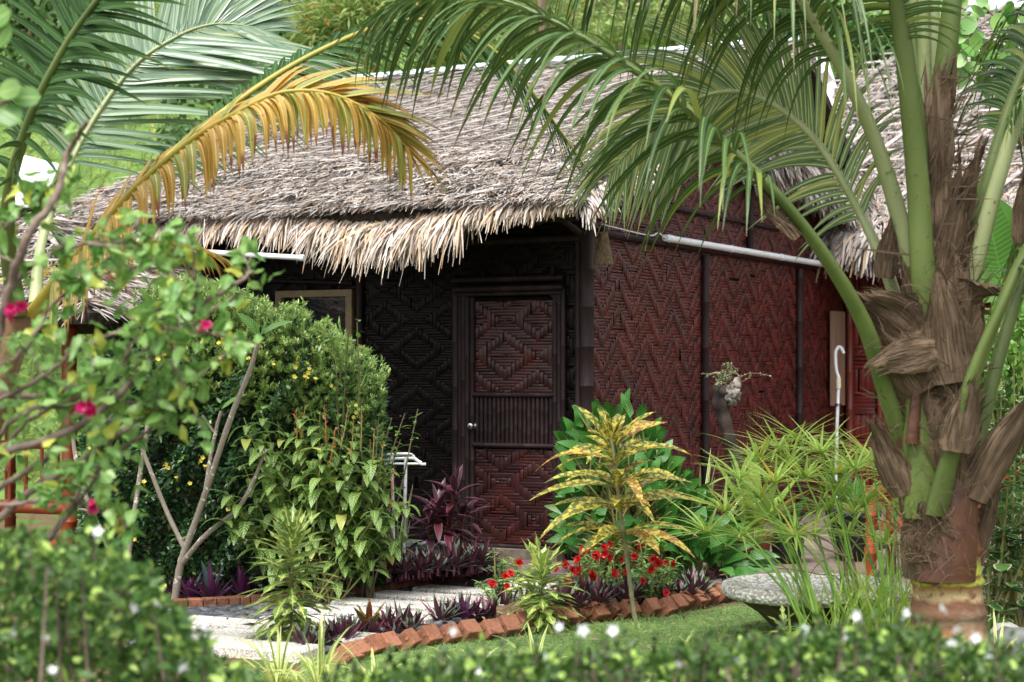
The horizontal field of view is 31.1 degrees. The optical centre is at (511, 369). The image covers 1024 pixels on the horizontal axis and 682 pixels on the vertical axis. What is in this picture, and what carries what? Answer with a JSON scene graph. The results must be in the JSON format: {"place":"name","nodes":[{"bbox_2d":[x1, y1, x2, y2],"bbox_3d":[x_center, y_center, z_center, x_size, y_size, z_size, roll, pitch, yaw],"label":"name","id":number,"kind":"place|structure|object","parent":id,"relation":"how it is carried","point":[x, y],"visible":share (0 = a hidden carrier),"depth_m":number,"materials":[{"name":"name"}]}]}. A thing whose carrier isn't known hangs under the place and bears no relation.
{"place":"outdoors","nodes":[
{"label":"outdoors","id":0,"kind":"place"},
{"bbox_2d":[0,5,40,125],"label":"leafy twig","id":1,"kind":"object","parent":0,"point":[24,96],"visible":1,"depth_m":5.59,"materials":[{"name":"green plant"}]},
{"bbox_2d":[0,119,283,569],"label":"bougainvillea","id":2,"kind":"object","parent":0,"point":[40,198],"visible":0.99,"depth_m":6.09,"materials":[{"name":"green plant"}]},
{"bbox_2d":[0,0,1019,500],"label":"hill","id":3,"kind":"structure","parent":0,"point":[92,174],"depth_m":28.79,"materials":[{"name":"plant"}]},
{"bbox_2d":[15,155,58,216],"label":"shed","id":4,"kind":"structure","parent":3,"relation":"on","point":[30,164],"depth_m":23.74,"materials":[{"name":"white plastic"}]},
{"bbox_2d":[0,0,144,127],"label":"tree","id":5,"kind":"object","parent":3,"relation":"on","point":[45,10],"visible":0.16,"depth_m":29.84,"materials":[{"name":"green plant"}]},
{"bbox_2d":[149,59,301,149],"bbox_3d":[-3.587,-2.478,24.950,3.123,3.937,1.867,0,0,0],"label":"shrub","id":6,"kind":"object","parent":3,"relation":"on","point":[173,129],"visible":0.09,"depth_m":24.78,"materials":[{"name":"green plant"}]},
{"bbox_2d":[232,0,425,87],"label":"shrub","id":7,"kind":"object","parent":3,"relation":"on","point":[282,34],"visible":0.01,"depth_m":27.05,"materials":[{"name":"green plant"}]},
{"bbox_2d":[277,0,520,85],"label":"bamboo clump","id":8,"kind":"object","parent":3,"relation":"on","point":[328,20],"visible":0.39,"depth_m":25.75,"materials":[{"name":"green plant"}]},
{"bbox_2d":[415,0,612,76],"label":"bamboo clump","id":9,"kind":"object","parent":3,"relation":"on","point":[502,33],"visible":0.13,"depth_m":26.76,"materials":[{"name":"green plant"}]},
{"bbox_2d":[529,0,653,67],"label":"tree","id":10,"kind":"object","parent":3,"relation":"on","point":[592,27],"visible":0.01,"depth_m":32.95,"materials":[{"name":"green plant"}]},
{"bbox_2d":[549,0,745,54],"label":"shrub","id":11,"kind":"object","parent":3,"relation":"on","point":[606,23],"visible":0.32,"depth_m":28.48,"materials":[{"name":"green plant"}]},
{"bbox_2d":[610,0,766,56],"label":"tree","id":12,"kind":"object","parent":3,"relation":"on","point":[643,41],"visible":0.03,"depth_m":30.62,"materials":[{"name":"green plant"}]},
{"bbox_2d":[716,0,868,86],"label":"tree","id":13,"kind":"object","parent":3,"relation":"on","point":[782,12],"visible":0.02,"depth_m":32.21,"materials":[{"name":"green plant"}]},
{"bbox_2d":[799,2,893,84],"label":"shrub","id":14,"kind":"object","parent":3,"relation":"on","point":[875,52],"visible":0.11,"depth_m":28.73,"materials":[{"name":"green plant"}]},
{"bbox_2d":[0,513,1021,681],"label":"ground","id":15,"kind":"structure","parent":0,"point":[38,520],"depth_m":12.64,"materials":[{"name":"plant"}]},
{"bbox_2d":[117,426,149,557],"bbox_3d":[-2.522,0.749,12.400,0.282,1.324,0.068,0,0,-10],"label":"frangipani","id":16,"kind":"object","parent":15,"relation":"on","point":[137,495],"visible":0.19,"depth_m":12.39,"materials":[{"name":"plant"}]},
{"bbox_2d":[0,513,269,681],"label":"flowering hedge","id":17,"kind":"object","parent":15,"relation":"on","point":[76,579],"visible":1,"depth_m":4.95,"materials":[{"name":"green plant"}]},
{"bbox_2d":[0,216,282,546],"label":"gazebo","id":18,"kind":"object","parent":15,"relation":"on","point":[102,316],"visible":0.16,"depth_m":13.68,"materials":[{"name":"grey wood"}]},
{"bbox_2d":[168,572,202,596],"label":"spiderwort","id":19,"kind":"object","parent":15,"relation":"on","point":[190,584],"visible":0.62,"depth_m":12.62,"materials":[{"name":"purple plant"}]},
{"bbox_2d":[184,560,232,597],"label":"spiderwort","id":20,"kind":"object","parent":15,"relation":"on","point":[211,588],"visible":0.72,"depth_m":12.44,"materials":[{"name":"purple plant"}]},
{"bbox_2d":[74,271,395,590],"bbox_3d":[-2.104,0.449,13.534,2.556,2.328,2.026,0,0,0],"label":"yellow flowered shrub","id":21,"kind":"object","parent":15,"relation":"on","point":[303,377],"visible":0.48,"depth_m":12.80,"materials":[{"name":"green plant"}]},
{"bbox_2d":[224,565,262,595],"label":"spiderwort","id":22,"kind":"object","parent":15,"relation":"on","point":[243,585],"visible":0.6,"depth_m":12.63,"materials":[{"name":"purple plant"}]},
{"bbox_2d":[192,635,324,663],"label":"paving slab","id":23,"kind":"structure","parent":15,"relation":"on","point":[236,646],"depth_m":10.18,"materials":[{"name":"concrete"}]},
{"bbox_2d":[220,614,344,681],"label":"striped grass","id":24,"kind":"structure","parent":15,"relation":"on","point":[274,666],"depth_m":8.89,"materials":[{"name":"plant"}]},
{"bbox_2d":[110,574,466,613],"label":"brick kerb","id":25,"kind":"structure","parent":15,"relation":"on","point":[219,600],"depth_m":12.32,"materials":[{"name":"brick"}]},
{"bbox_2d":[233,503,351,642],"bbox_3d":[-1.272,1.242,10.605,0.646,0.974,0.701,0,0,-30],"label":"lobed croton","id":26,"kind":"object","parent":15,"relation":"on","point":[290,537],"visible":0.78,"depth_m":10.54,"materials":[{"name":"green plant"}]},
{"bbox_2d":[223,623,379,643],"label":"paving slab","id":27,"kind":"structure","parent":15,"relation":"on","point":[257,626],"depth_m":10.83,"materials":[{"name":"concrete"}]},
{"bbox_2d":[0,0,604,440],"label":"coconut palm","id":28,"kind":"object","parent":15,"relation":"on","point":[144,48],"visible":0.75,"depth_m":9.61,"materials":[{"name":"plant"}]},
{"bbox_2d":[201,405,423,605],"bbox_3d":[-1.318,0.917,12.274,1.468,1.377,0.808,0,0,0],"label":"veined shrub","id":29,"kind":"object","parent":15,"relation":"on","point":[361,547],"visible":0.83,"depth_m":12.20,"materials":[{"name":"green plant"}]},
{"bbox_2d":[262,610,367,681],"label":"striped grass","id":30,"kind":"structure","parent":15,"relation":"on","point":[311,669],"depth_m":8.66,"materials":[{"name":"plant"}]},
{"bbox_2d":[125,581,548,653],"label":"pebbles","id":31,"kind":"object","parent":15,"relation":"on","point":[230,611],"visible":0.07,"depth_m":11.93,"materials":[{"name":"gravel"}]},
{"bbox_2d":[140,312,292,598],"bbox_3d":[-1.983,0.594,12.243,1.071,1.952,0.242,0,0,16],"label":"frangipani","id":32,"kind":"object","parent":31,"relation":"on","point":[186,554],"visible":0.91,"depth_m":12.20,"materials":[{"name":"grey plant"}]},
{"bbox_2d":[191,626,264,639],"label":"paving slab","id":33,"kind":"structure","parent":31,"relation":"on","point":[217,632],"depth_m":10.68,"materials":[{"name":"concrete"}]},
{"bbox_2d":[189,615,274,628],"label":"paving slab","id":34,"kind":"structure","parent":31,"relation":"on","point":[216,622],"depth_m":11.19,"materials":[{"name":"concrete"}]},
{"bbox_2d":[419,592,465,622],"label":"spiderwort","id":35,"kind":"object","parent":31,"relation":"on","point":[439,613],"visible":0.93,"depth_m":11.45,"materials":[{"name":"purple plant"}]},
{"bbox_2d":[452,593,485,617],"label":"spiderwort","id":36,"kind":"object","parent":31,"relation":"on","point":[463,606],"visible":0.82,"depth_m":11.61,"materials":[{"name":"purple plant"}]},
{"bbox_2d":[354,598,385,631],"bbox_3d":[-0.851,1.479,10.896,0.310,0.246,0.322,0,0,-38],"label":"bronze croton","id":37,"kind":"object","parent":15,"relation":"on","point":[361,615],"visible":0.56,"depth_m":10.84,"materials":[{"name":"green plant"}]},
{"bbox_2d":[295,604,445,623],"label":"paving slab","id":38,"kind":"structure","parent":15,"relation":"on","point":[428,619],"depth_m":11.70,"materials":[{"name":"concrete"}]},
{"bbox_2d":[325,319,422,597],"bbox_3d":[-0.993,0.634,12.462,0.674,1.940,0.582,0,0,14],"label":"green twig shrub","id":39,"kind":"object","parent":15,"relation":"on","point":[369,593],"visible":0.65,"depth_m":12.51,"materials":[{"name":"green plant"}]},
{"bbox_2d":[330,597,470,611],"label":"paving slab","id":40,"kind":"structure","parent":15,"relation":"on","point":[363,602],"depth_m":12.11,"materials":[{"name":"stone"}]},
{"bbox_2d":[396,539,444,554],"bbox_3d":[-0.859,1.444,13.900,0.660,0.292,0.380,0,0,28],"label":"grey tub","id":41,"kind":"object","parent":15,"relation":"on","point":[409,544],"visible":0.14,"depth_m":13.72,"materials":[{"name":"plastic"}]},
{"bbox_2d":[383,452,425,552],"bbox_3d":[-0.815,0.994,13.725,0.355,0.767,0.275,0,0,0],"label":"white rack","id":42,"kind":"object","parent":41,"relation":"on","point":[418,461],"visible":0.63,"depth_m":13.59,"materials":[{"name":"plastic"}]},
{"bbox_2d":[374,590,487,602],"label":"paving slab","id":43,"kind":"structure","parent":15,"relation":"on","point":[403,595],"depth_m":12.48,"materials":[{"name":"concrete"}]},
{"bbox_2d":[28,37,856,561],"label":"thatched house","id":44,"kind":"structure","parent":15,"relation":"on","point":[502,323],"depth_m":14.99,"materials":[{"name":"wicker"}]},
{"bbox_2d":[195,219,305,260],"bbox_3d":[-2.127,-1.030,14.602,1.207,0.375,0.068,0,0,31],"label":"tube light","id":45,"kind":"object","parent":44,"relation":"attached to","point":[300,257],"visible":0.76,"depth_m":14.42,"materials":[{"name":"white plastic"}]},
{"bbox_2d":[275,289,354,434],"bbox_3d":[-1.647,-0.057,15.364,0.764,1.213,0.060,0,0,28],"label":"window","id":46,"kind":"structure","parent":44,"relation":"in","point":[334,303],"depth_m":15.31,"materials":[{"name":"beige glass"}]},
{"bbox_2d":[467,296,556,549],"bbox_3d":[0.003,0.421,14.465,0.785,1.990,0.111,0,0,28],"label":"door","id":47,"kind":"structure","parent":44,"relation":"in","point":[512,424],"depth_m":14.48,"materials":[{"name":"brown wood"}]},
{"bbox_2d":[593,219,613,266],"bbox_3d":[0.687,-0.971,14.018,0.169,0.385,0.292,0,0,0],"label":"wicker lamp","id":48,"kind":"object","parent":44,"relation":"hanging from","point":[603,254],"visible":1,"depth_m":13.91,"materials":[{"name":"beige wicker"}]},
{"bbox_2d":[602,224,822,266],"bbox_3d":[2.052,-1.099,16.831,0.070,0.079,5.709,0,0,28],"label":"pipe","id":49,"kind":"object","parent":44,"relation":"attached to","point":[669,238],"visible":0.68,"depth_m":16.70,"materials":[{"name":"white plastic"}]},
{"bbox_2d":[830,311,844,405],"bbox_3d":[3.467,-0.120,19.573,0.050,1.000,0.360,0,0,28],"label":"wooden board","id":50,"kind":"object","parent":44,"relation":"attached to","point":[837,328],"visible":0.79,"depth_m":19.49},
{"bbox_2d":[123,581,768,648],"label":"leaf litter","id":51,"kind":"object","parent":15,"relation":"on","point":[224,594],"visible":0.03,"depth_m":11.58,"materials":[{"name":"plant"}]},
{"bbox_2d":[400,463,492,583],"bbox_3d":[-0.501,1.139,13.459,0.781,0.928,0.607,0,0,0],"label":"red cordyline","id":52,"kind":"object","parent":15,"relation":"on","point":[433,509],"visible":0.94,"depth_m":13.46,"materials":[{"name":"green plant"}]},
{"bbox_2d":[412,584,529,598],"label":"paving slab","id":53,"kind":"structure","parent":15,"relation":"on","point":[443,589],"depth_m":12.84,"materials":[{"name":"stone"}]},
{"bbox_2d":[474,579,508,601],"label":"red balsam","id":54,"kind":"object","parent":15,"relation":"on","point":[492,583],"visible":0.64,"depth_m":12.06,"materials":[{"name":"green plant"}]},
{"bbox_2d":[485,549,511,596],"bbox_3d":[-0.086,1.400,12.289,0.225,0.405,0.171,0,0,0],"label":"red balsam","id":55,"kind":"object","parent":15,"relation":"on","point":[500,571],"visible":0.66,"depth_m":12.28,"materials":[{"name":"green plant"}]},
{"bbox_2d":[494,569,525,602],"bbox_3d":[-0.005,1.459,12.225,0.235,0.290,0.265,0,0,-26],"label":"red balsam","id":56,"kind":"object","parent":15,"relation":"on","point":[509,573],"visible":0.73,"depth_m":12.24,"materials":[{"name":"green plant"}]},
{"bbox_2d":[498,614,522,636],"bbox_3d":[-0.033,1.550,11.021,0.120,0.167,0.169,0,0,-40],"label":"edging brick","id":57,"kind":"object","parent":15,"relation":"on","point":[510,624],"visible":0.55,"depth_m":10.97,"materials":[{"name":"brick"}]},
{"bbox_2d":[498,531,585,633],"bbox_3d":[0.180,1.344,11.188,0.570,0.725,0.555,0,0,-37],"label":"lobed croton","id":58,"kind":"object","parent":15,"relation":"on","point":[541,562],"visible":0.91,"depth_m":11.15,"materials":[{"name":"green plant"}]},
{"bbox_2d":[496,583,679,617],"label":"flower bed soil","id":59,"kind":"structure","parent":15,"relation":"on","point":[500,608],"depth_m":11.70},
{"bbox_2d":[506,557,537,598],"bbox_3d":[0.095,1.417,12.196,0.258,0.374,0.386,0,0,-21],"label":"red balsam","id":60,"kind":"object","parent":59,"relation":"on","point":[519,561],"visible":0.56,"depth_m":12.21,"materials":[{"name":"green plant"}]},
{"bbox_2d":[571,546,598,583],"bbox_3d":[0.472,1.378,12.232,0.199,0.449,0.273,0,0,18],"label":"red balsam","id":61,"kind":"object","parent":59,"relation":"on","point":[576,559],"visible":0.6,"depth_m":12.24,"materials":[{"name":"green plant"}]},
{"bbox_2d":[582,538,619,584],"bbox_3d":[0.603,1.355,12.493,0.284,0.494,0.322,0,0,0],"label":"red balsam","id":62,"kind":"object","parent":59,"relation":"on","point":[597,555],"visible":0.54,"depth_m":12.37,"materials":[{"name":"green plant"}]},
{"bbox_2d":[600,553,624,584],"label":"red balsam","id":63,"kind":"object","parent":59,"relation":"on","point":[615,573],"visible":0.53,"depth_m":12.25,"materials":[{"name":"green plant"}]},
{"bbox_2d":[631,541,657,581],"bbox_3d":[0.920,1.374,12.436,0.256,0.460,0.274,0,0,0],"label":"red balsam","id":64,"kind":"object","parent":59,"relation":"on","point":[634,556],"visible":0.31,"depth_m":12.44,"materials":[{"name":"green plant"}]},
{"bbox_2d":[632,511,779,581],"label":"crinkled green clump","id":65,"kind":"object","parent":59,"relation":"on","point":[731,559],"visible":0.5,"depth_m":12.99,"materials":[{"name":"green plant"}]},
{"bbox_2d":[586,601,610,622],"bbox_3d":[0.533,1.550,11.689,0.120,0.161,0.163,0,0,-42],"label":"edging brick","id":66,"kind":"object","parent":15,"relation":"on","point":[601,612],"visible":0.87,"depth_m":11.64,"materials":[{"name":"brick"}]},
{"bbox_2d":[617,598,641,618],"bbox_3d":[0.740,1.550,11.826,0.120,0.156,0.160,0,0,-39],"label":"edging brick","id":67,"kind":"object","parent":15,"relation":"on","point":[624,605],"visible":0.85,"depth_m":11.78,"materials":[{"name":"brick"}]},
{"bbox_2d":[639,597,662,616],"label":"edging brick","id":68,"kind":"object","parent":15,"relation":"on","point":[650,606],"visible":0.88,"depth_m":11.85,"materials":[{"name":"brick"}]},
{"bbox_2d":[634,540,670,601],"bbox_3d":[0.924,1.364,12.124,0.269,0.479,0.332,0,0,0],"label":"red balsam","id":69,"kind":"object","parent":15,"relation":"on","point":[658,562],"visible":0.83,"depth_m":12.11,"materials":[{"name":"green plant"}]},
{"bbox_2d":[289,604,1023,681],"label":"flowering hedge","id":70,"kind":"object","parent":15,"relation":"on","point":[763,658],"visible":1,"depth_m":4.86,"materials":[{"name":"green plant"}]},
{"bbox_2d":[299,602,1020,681],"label":"turf","id":71,"kind":"structure","parent":15,"relation":"on","point":[524,646],"depth_m":10.88,"materials":[{"name":"plant"}]},
{"bbox_2d":[332,640,363,663],"bbox_3d":[-0.896,1.550,9.963,0.155,0.153,0.120,0,0,32],"label":"edging brick","id":72,"kind":"object","parent":71,"relation":"on","point":[352,649],"visible":0.62,"depth_m":9.92,"materials":[{"name":"brick"}]},
{"bbox_2d":[363,633,385,654],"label":"edging brick","id":73,"kind":"object","parent":71,"relation":"on","point":[375,642],"visible":0.41,"depth_m":10.22,"materials":[{"name":"brick"}]},
{"bbox_2d":[380,631,402,652],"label":"edging brick","id":74,"kind":"object","parent":71,"relation":"on","point":[389,638],"visible":0.5,"depth_m":10.31,"materials":[{"name":"brick"}]},
{"bbox_2d":[398,627,421,649],"bbox_3d":[-0.602,1.550,10.479,0.150,0.149,0.120,0,0,19],"label":"edging brick","id":75,"kind":"object","parent":71,"relation":"on","point":[411,636],"visible":0.65,"depth_m":10.43,"materials":[{"name":"brick"}]},
{"bbox_2d":[416,624,442,646],"bbox_3d":[-0.494,1.550,10.633,0.158,0.155,0.120,0,0,37],"label":"edging brick","id":76,"kind":"object","parent":71,"relation":"on","point":[427,633],"visible":0.57,"depth_m":10.59,"materials":[{"name":"brick"}]},
{"bbox_2d":[438,623,462,643],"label":"edging brick","id":77,"kind":"object","parent":71,"relation":"on","point":[444,629],"visible":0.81,"depth_m":10.66,"materials":[{"name":"brick"}]},
{"bbox_2d":[457,619,482,641],"bbox_3d":[-0.263,1.550,10.815,0.120,0.162,0.159,0,0,-42],"label":"edging brick","id":78,"kind":"object","parent":71,"relation":"on","point":[471,628],"visible":0.68,"depth_m":10.77,"materials":[{"name":"brick"}]},
{"bbox_2d":[479,618,503,639],"bbox_3d":[-0.140,1.550,10.873,0.120,0.156,0.159,0,0,-43],"label":"edging brick","id":79,"kind":"object","parent":71,"relation":"on","point":[491,628],"visible":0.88,"depth_m":10.83,"materials":[{"name":"brick"}]},
{"bbox_2d":[529,405,703,621],"bbox_3d":[0.645,0.913,11.616,1.065,1.382,1.005,0,0,21],"label":"spotted croton","id":80,"kind":"object","parent":71,"relation":"on","point":[614,432],"visible":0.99,"depth_m":11.59,"materials":[{"name":"yellow plant"}]},
{"bbox_2d":[644,415,876,655],"bbox_3d":[1.513,0.932,10.523,1.279,1.346,1.426,0,0,-27],"label":"umbrella sedge","id":81,"kind":"object","parent":71,"relation":"on","point":[776,476],"visible":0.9,"depth_m":10.52,"materials":[{"name":"green plant"}]},
{"bbox_2d":[759,522,869,611],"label":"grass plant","id":82,"kind":"object","parent":71,"relation":"on","point":[843,555],"visible":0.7,"depth_m":10.39,"materials":[{"name":"plant"}]},
{"bbox_2d":[721,573,909,631],"bbox_3d":[1.805,1.433,10.949,1.116,0.335,1.116,0,0,0],"label":"stone bowl","id":83,"kind":"object","parent":71,"relation":"on","point":[764,596],"visible":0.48,"depth_m":10.72,"materials":[{"name":"stone"}]},
{"bbox_2d":[729,409,908,649],"bbox_3d":[1.754,0.901,10.518,1.079,1.404,1.362,0,0,0],"label":"umbrella sedge","id":84,"kind":"object","parent":71,"relation":"on","point":[820,448],"visible":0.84,"depth_m":10.42,"materials":[{"name":"green plant"}]},
{"bbox_2d":[796,426,912,657],"bbox_3d":[2.079,0.957,10.534,1.021,1.295,1.599,0,0,0],"label":"umbrella sedge","id":85,"kind":"object","parent":71,"relation":"on","point":[856,465],"visible":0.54,"depth_m":10.38,"materials":[{"name":"green plant"}]},
{"bbox_2d":[983,378,1023,627],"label":"cream edged shrub","id":86,"kind":"object","parent":71,"relation":"on","point":[1007,534],"visible":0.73,"depth_m":11.34,"materials":[{"name":"green plant"}]},
{"bbox_2d":[991,626,1023,651],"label":"garden stone","id":87,"kind":"object","parent":71,"relation":"on","point":[1019,638],"visible":0.34,"depth_m":10.32,"materials":[{"name":"stone"}]},
{"bbox_2d":[644,556,684,588],"bbox_3d":[1.064,1.428,12.368,0.261,0.351,0.318,0,0,42],"label":"red balsam","id":88,"kind":"object","parent":15,"relation":"on","point":[673,564],"visible":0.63,"depth_m":12.35,"materials":[{"name":"green plant"}]},
{"bbox_2d":[657,596,677,615],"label":"edging brick","id":89,"kind":"object","parent":15,"relation":"on","point":[667,604],"visible":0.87,"depth_m":11.88,"materials":[{"name":"brick"}]},
{"bbox_2d":[322,0,1023,678],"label":"coconut palm","id":90,"kind":"object","parent":15,"relation":"on","point":[944,460],"visible":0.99,"depth_m":9.42,"materials":[{"name":"green plant"}]},
{"bbox_2d":[691,588,710,608],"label":"edging brick","id":91,"kind":"object","parent":15,"relation":"on","point":[704,600],"visible":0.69,"depth_m":12.28,"materials":[{"name":"brick"}]},
{"bbox_2d":[467,507,1022,618],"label":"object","id":92,"kind":"structure","parent":15,"relation":"on","point":[811,560],"depth_m":13.90,"materials":[{"name":"stone"}]},
{"bbox_2d":[545,388,732,577],"bbox_3d":[0.962,0.810,13.197,1.463,1.355,1.083,0,0,0],"label":"crinkled green clump","id":93,"kind":"object","parent":92,"relation":"on","point":[571,435],"visible":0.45,"depth_m":13.05,"materials":[{"name":"green plant"}]},
{"bbox_2d":[712,376,743,547],"bbox_3d":[1.672,0.763,14.192,0.256,1.436,0.188,0,0,15],"label":"driftwood post","id":94,"kind":"object","parent":92,"relation":"on","point":[725,397],"visible":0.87,"depth_m":14.15,"materials":[{"name":"grey wood"}]},
{"bbox_2d":[702,362,770,385],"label":"wiry plant","id":95,"kind":"object","parent":94,"relation":"on","point":[720,375],"visible":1,"depth_m":14.19,"materials":[{"name":"green plant"}]},
{"bbox_2d":[740,531,773,559],"bbox_3d":[1.853,1.359,14.000,0.281,0.238,0.281,0,0,0],"label":"plant pot","id":96,"kind":"object","parent":92,"relation":"on","point":[765,546],"visible":0.23,"depth_m":13.91,"materials":[{"name":"brown ceramic"}]},
{"bbox_2d":[712,443,803,531],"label":"pot plant","id":97,"kind":"object","parent":96,"relation":"in","point":[750,503],"visible":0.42,"depth_m":13.92,"materials":[{"name":"green plant"}]},
{"bbox_2d":[771,533,806,563],"bbox_3d":[2.110,1.369,14.100,0.302,0.218,0.302,0,0,0],"label":"plant pot","id":98,"kind":"object","parent":92,"relation":"on","point":[779,548],"visible":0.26,"depth_m":14.00,"materials":[{"name":"black plastic"}]},
{"bbox_2d":[834,345,844,497],"bbox_3d":[3.426,0.636,19.284,0.128,1.783,0.121,0,0,0],"label":"water pipe","id":99,"kind":"object","parent":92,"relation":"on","point":[838,383],"visible":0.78,"depth_m":19.24,"materials":[{"name":"white plastic"}]},
{"bbox_2d":[825,508,881,561],"bbox_3d":[2.655,1.279,14.300,0.432,0.398,0.432,0,0,0],"label":"plant pot","id":100,"kind":"object","parent":92,"relation":"on","point":[860,541],"visible":0.3,"depth_m":14.15,"materials":[{"name":"black plastic"}]},
{"bbox_2d":[815,451,879,508],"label":"pot plant","id":101,"kind":"object","parent":100,"relation":"on","point":[858,492],"visible":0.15,"depth_m":14.34,"materials":[{"name":"green plant"}]},
{"bbox_2d":[861,485,901,575],"bbox_3d":[2.902,1.042,13.197,0.640,0.877,0.594,0,0,28],"label":"orange chair","id":102,"kind":"object","parent":92,"relation":"on","point":[872,550],"visible":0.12,"depth_m":13.08,"materials":[{"name":"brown wood"}]},
{"bbox_2d":[979,286,1023,597],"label":"tangled creeper","id":103,"kind":"object","parent":92,"relation":"on","point":[1018,347],"visible":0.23,"depth_m":11.85,"materials":[{"name":"green plant"}]},
{"bbox_2d":[733,0,1023,510],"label":"thatched wing","id":104,"kind":"structure","parent":15,"relation":"on","point":[840,241],"depth_m":19.84,"materials":[{"name":"plant"}]},
{"bbox_2d":[940,0,1023,146],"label":"round leaved tree","id":105,"kind":"object","parent":15,"relation":"on","point":[981,8],"visible":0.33,"depth_m":12.80,"materials":[{"name":"green plant"}]},
{"bbox_2d":[977,180,1023,575],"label":"broad leaved plant","id":106,"kind":"object","parent":15,"relation":"on","point":[1001,241],"visible":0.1,"depth_m":12.46,"materials":[{"name":"green plant"}]},
{"bbox_2d":[978,353,1023,595],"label":"orange flowered shrub","id":107,"kind":"object","parent":15,"relation":"on","point":[1008,391],"visible":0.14,"depth_m":12.05,"materials":[{"name":"green plant"}]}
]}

